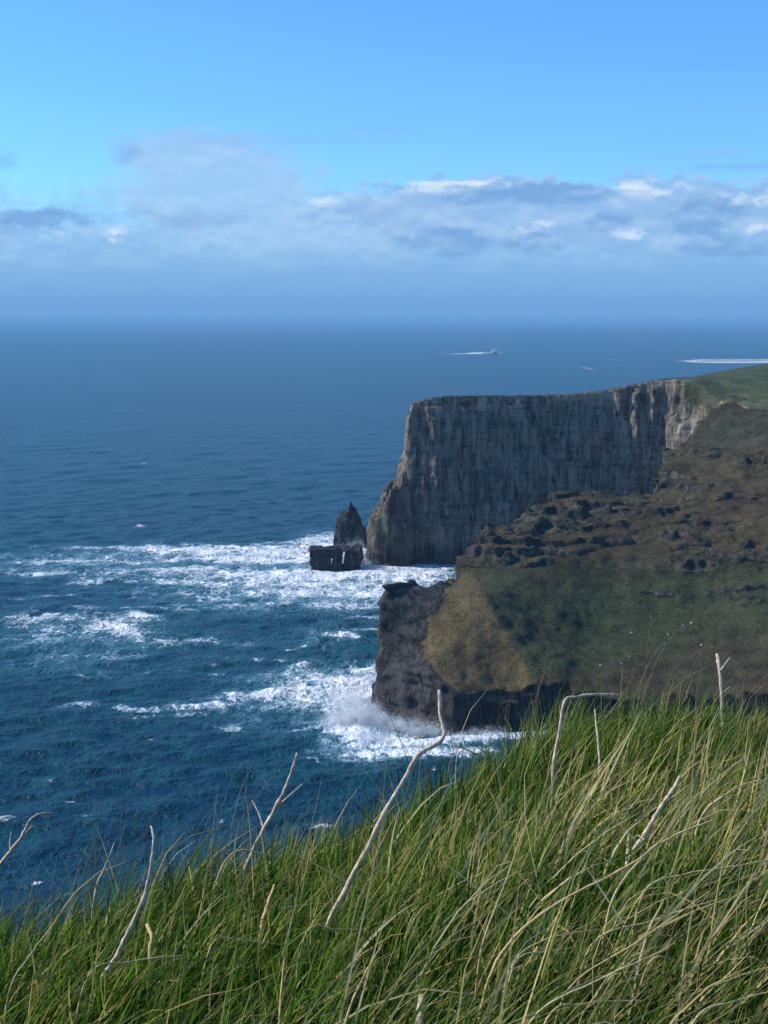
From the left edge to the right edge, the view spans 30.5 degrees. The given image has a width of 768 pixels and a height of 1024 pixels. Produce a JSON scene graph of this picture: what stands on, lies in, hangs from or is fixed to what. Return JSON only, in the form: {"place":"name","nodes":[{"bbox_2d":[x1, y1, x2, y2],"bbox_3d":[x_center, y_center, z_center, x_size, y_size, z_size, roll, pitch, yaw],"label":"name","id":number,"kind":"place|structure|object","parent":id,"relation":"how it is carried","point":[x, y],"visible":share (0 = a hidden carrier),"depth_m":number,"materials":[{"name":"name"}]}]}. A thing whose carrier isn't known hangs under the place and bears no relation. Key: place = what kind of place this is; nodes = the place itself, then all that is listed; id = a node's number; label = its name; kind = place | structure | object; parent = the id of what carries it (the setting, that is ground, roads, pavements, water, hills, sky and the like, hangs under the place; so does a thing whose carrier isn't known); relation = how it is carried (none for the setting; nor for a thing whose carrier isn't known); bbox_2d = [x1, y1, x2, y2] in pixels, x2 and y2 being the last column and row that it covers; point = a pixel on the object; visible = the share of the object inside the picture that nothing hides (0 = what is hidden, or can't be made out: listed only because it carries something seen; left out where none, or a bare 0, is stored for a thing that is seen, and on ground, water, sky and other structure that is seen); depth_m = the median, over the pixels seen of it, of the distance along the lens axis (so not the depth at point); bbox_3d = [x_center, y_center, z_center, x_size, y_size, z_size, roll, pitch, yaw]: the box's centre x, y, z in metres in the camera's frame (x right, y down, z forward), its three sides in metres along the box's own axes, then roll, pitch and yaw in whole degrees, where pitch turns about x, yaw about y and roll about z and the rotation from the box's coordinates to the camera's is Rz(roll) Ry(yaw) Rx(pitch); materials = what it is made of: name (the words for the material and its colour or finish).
{"place":"outdoors","nodes":[
{"label":"outdoors","id":0,"kind":"place"},
{"bbox_2d":[0,323,767,951],"bbox_3d":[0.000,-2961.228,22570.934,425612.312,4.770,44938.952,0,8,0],"label":"sea","id":1,"kind":"structure","parent":0,"point":[186,631],"depth_m":856.72,"materials":[{"name":"liquid"}]},
{"bbox_2d":[309,543,362,570],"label":"sea stack","id":2,"kind":"object","parent":1,"relation":"in","point":[321,556],"visible":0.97,"depth_m":846.74,"materials":[{"name":"grey stone"}]},
{"bbox_2d":[333,501,366,547],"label":"sea stack","id":3,"kind":"object","parent":1,"relation":"in","point":[349,520],"visible":0.8,"depth_m":926.24,"materials":[{"name":"grey stone"}]},
{"bbox_2d":[331,532,395,572],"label":"spray","id":4,"kind":"object","parent":1,"relation":"on","point":[362,562],"visible":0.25,"depth_m":859.24,"materials":[{"name":"white liquid"}]},
{"bbox_2d":[317,682,504,742],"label":"spray","id":5,"kind":"object","parent":1,"relation":"on","point":[348,715],"visible":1,"depth_m":521.40,"materials":[{"name":"white liquid"}]},
{"bbox_2d":[482,350,499,353],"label":"boat","id":6,"kind":"object","parent":1,"relation":"on","point":[493,352],"visible":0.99,"depth_m":5927.75,"materials":[{"name":"white"}]},
{"bbox_2d":[365,364,767,565],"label":"headland","id":7,"kind":"structure","parent":1,"relation":"in","point":[468,466],"depth_m":871.18,"materials":[{"name":"grey stone"}]},
{"bbox_2d":[371,394,767,733],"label":"headland","id":8,"kind":"structure","parent":1,"relation":"in","point":[573,580],"depth_m":579.43,"materials":[{"name":"green plant"}]},
{"bbox_2d":[688,358,767,361],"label":"spray","id":9,"kind":"object","parent":1,"relation":"on","point":[734,360],"visible":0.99,"depth_m":4869.65,"materials":[{"name":"white liquid"}]},
{"bbox_2d":[0,0,767,322],"label":"sky","id":10,"kind":"structure","parent":0,"point":[162,161],"materials":[{"name":"blue"}]},
{"bbox_2d":[0,614,767,1023],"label":"clifftop bank","id":11,"kind":"structure","parent":0,"point":[274,1021],"depth_m":3.22,"materials":[{"name":"green plant"}]},
{"bbox_2d":[0,812,51,866],"bbox_3d":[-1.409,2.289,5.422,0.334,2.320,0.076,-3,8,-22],"label":"dead stalk","id":12,"kind":"object","parent":11,"relation":"on","point":[11,849],"visible":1,"depth_m":5.27,"materials":[{"name":"beige plant"}]},
{"bbox_2d":[4,921,55,1023],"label":"straw stem","id":13,"kind":"object","parent":11,"relation":"on","point":[7,1000],"visible":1,"depth_m":2.95,"materials":[{"name":"beige plant"}]},
{"bbox_2d":[91,842,114,934],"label":"straw stem","id":14,"kind":"object","parent":11,"relation":"on","point":[98,881],"visible":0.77,"depth_m":3.81,"materials":[{"name":"beige plant"}]},
{"bbox_2d":[89,825,154,1021],"bbox_3d":[-0.582,0.941,3.156,0.045,0.438,0.193,7,11,43],"label":"dead stalk","id":15,"kind":"object","parent":11,"relation":"on","point":[128,930],"visible":0.84,"depth_m":3.16,"materials":[{"name":"beige plant"}]},
{"bbox_2d":[75,955,180,1022],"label":"straw stem","id":16,"kind":"object","parent":11,"relation":"on","point":[82,990],"visible":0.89,"depth_m":3.02,"materials":[{"name":"beige plant"}]},
{"bbox_2d":[145,923,153,1004],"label":"dead stalk","id":17,"kind":"object","parent":11,"relation":"on","point":[151,934],"visible":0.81,"depth_m":3.18,"materials":[{"name":"beige plant"}]},
{"bbox_2d":[196,937,281,1007],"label":"straw stem","id":18,"kind":"object","parent":11,"relation":"on","point":[226,938],"visible":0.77,"depth_m":3.15,"materials":[{"name":"plant"}]},
{"bbox_2d":[208,849,277,930],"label":"straw stem","id":19,"kind":"object","parent":11,"relation":"on","point":[222,867],"visible":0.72,"depth_m":3.77,"materials":[{"name":"plant"}]},
{"bbox_2d":[258,884,274,964],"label":"dead stalk","id":20,"kind":"object","parent":11,"relation":"on","point":[267,906],"visible":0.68,"depth_m":3.55,"materials":[{"name":"beige plant"}]},
{"bbox_2d":[242,753,301,885],"bbox_3d":[-0.358,0.953,4.223,0.239,0.455,0.090,-6,10,-37],"label":"dead stalk","id":21,"kind":"object","parent":11,"relation":"on","point":[279,801],"visible":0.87,"depth_m":4.19,"materials":[{"name":"beige plant"}]},
{"bbox_2d":[278,959,284,1023],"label":"straw stem","id":22,"kind":"object","parent":11,"relation":"on","point":[281,993],"visible":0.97,"depth_m":2.66,"materials":[{"name":"beige plant"}]},
{"bbox_2d":[291,925,365,998],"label":"straw stem","id":23,"kind":"object","parent":11,"relation":"on","point":[323,927],"visible":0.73,"depth_m":3.17,"materials":[{"name":"grey plant"}]},
{"bbox_2d":[344,945,381,1023],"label":"straw stem","id":24,"kind":"object","parent":11,"relation":"on","point":[354,995],"visible":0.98,"depth_m":2.63,"materials":[{"name":"plant"}]},
{"bbox_2d":[319,689,445,964],"bbox_3d":[-0.010,0.776,3.454,0.370,0.644,0.084,-4,9,-28],"label":"dead stalk","id":25,"kind":"object","parent":11,"relation":"on","point":[346,888],"visible":0.94,"depth_m":3.42,"materials":[{"name":"beige plant"}]},
{"bbox_2d":[415,994,424,1023],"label":"dead stalk","id":26,"kind":"object","parent":11,"relation":"on","point":[420,999],"visible":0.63,"depth_m":2.73,"materials":[{"name":"beige plant"}]},
{"bbox_2d":[472,820,527,1020],"bbox_3d":[0.239,0.860,2.906,0.171,0.427,0.006,-7,11,-43],"label":"straw stem","id":27,"kind":"object","parent":11,"relation":"on","point":[488,926],"visible":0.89,"depth_m":2.88,"materials":[{"name":"beige plant"}]},
{"bbox_2d":[501,947,573,1021],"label":"straw stem","id":28,"kind":"object","parent":11,"relation":"on","point":[512,969],"visible":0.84,"depth_m":2.78,"materials":[{"name":"beige plant"}]},
{"bbox_2d":[496,929,596,1022],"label":"straw stem","id":29,"kind":"object","parent":11,"relation":"on","point":[515,960],"visible":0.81,"depth_m":2.78,"materials":[{"name":"beige plant"}]},
{"bbox_2d":[478,836,665,1020],"bbox_3d":[0.362,0.861,2.751,0.402,0.437,0.018,-2,8,-15],"label":"straw stem","id":30,"kind":"object","parent":11,"relation":"on","point":[505,948],"visible":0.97,"depth_m":2.73,"materials":[{"name":"plant"}]},
{"bbox_2d":[550,693,620,806],"bbox_3d":[0.600,0.753,4.284,0.263,0.402,0.050,-5,9,-31],"label":"dead stalk","id":31,"kind":"object","parent":11,"relation":"on","point":[560,726],"visible":0.84,"depth_m":4.24,"materials":[{"name":"beige plant"}]},
{"bbox_2d":[544,1000,640,1023],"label":"straw stem","id":32,"kind":"object","parent":11,"relation":"on","point":[555,1009],"visible":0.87,"depth_m":2.56,"materials":[{"name":"beige plant"}]},
{"bbox_2d":[528,949,665,1023],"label":"straw stem","id":33,"kind":"object","parent":11,"relation":"on","point":[550,1003],"visible":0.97,"depth_m":2.54,"materials":[{"name":"plant"}]},
{"bbox_2d":[594,709,600,774],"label":"dead stalk","id":34,"kind":"object","parent":11,"relation":"on","point":[598,748],"visible":0.7,"depth_m":4.48,"materials":[{"name":"beige plant"}]},
{"bbox_2d":[625,831,629,872],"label":"dead stalk","id":35,"kind":"object","parent":11,"relation":"on","point":[627,849],"visible":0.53,"depth_m":3.48,"materials":[{"name":"beige plant"}]},
{"bbox_2d":[554,891,708,1023],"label":"straw stem","id":36,"kind":"object","parent":11,"relation":"on","point":[607,959],"visible":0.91,"depth_m":2.67,"materials":[{"name":"plant"}]},
{"bbox_2d":[573,899,717,1013],"bbox_3d":[0.533,0.930,2.888,0.346,0.238,0.007,-3,8,-20],"label":"straw stem","id":37,"kind":"object","parent":11,"relation":"on","point":[588,950],"visible":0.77,"depth_m":2.85,"materials":[{"name":"beige plant"}]},
{"bbox_2d":[622,776,681,884],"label":"dead stalk","id":38,"kind":"object","parent":11,"relation":"on","point":[655,815],"visible":0.61,"depth_m":3.53,"materials":[{"name":"beige plant"}]},
{"bbox_2d":[597,819,715,975],"bbox_3d":[0.592,0.849,3.072,0.300,0.337,0.016,-3,9,-23],"label":"straw stem","id":39,"kind":"object","parent":11,"relation":"on","point":[628,874],"visible":0.73,"depth_m":3.04,"materials":[{"name":"beige plant"}]},
{"bbox_2d":[635,956,714,1007],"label":"straw stem","id":40,"kind":"object","parent":11,"relation":"on","point":[653,958],"visible":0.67,"depth_m":2.74,"materials":[{"name":"beige plant"}]},
{"bbox_2d":[629,860,767,945],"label":"straw stem","id":41,"kind":"object","parent":11,"relation":"on","point":[646,890],"visible":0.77,"depth_m":3.10,"materials":[{"name":"plant"}]},
{"bbox_2d":[715,653,729,744],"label":"dead stalk","id":42,"kind":"object","parent":11,"relation":"on","point":[718,660],"visible":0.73,"depth_m":5.28,"materials":[{"name":"beige plant"}]},
{"bbox_2d":[689,779,765,862],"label":"straw stem","id":43,"kind":"object","parent":11,"relation":"on","point":[710,805],"visible":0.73,"depth_m":3.64,"materials":[{"name":"beige plant"}]},
{"bbox_2d":[691,991,767,1023],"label":"straw stem","id":44,"kind":"object","parent":11,"relation":"on","point":[707,1008],"visible":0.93,"depth_m":2.52,"materials":[{"name":"beige plant"}]}
]}

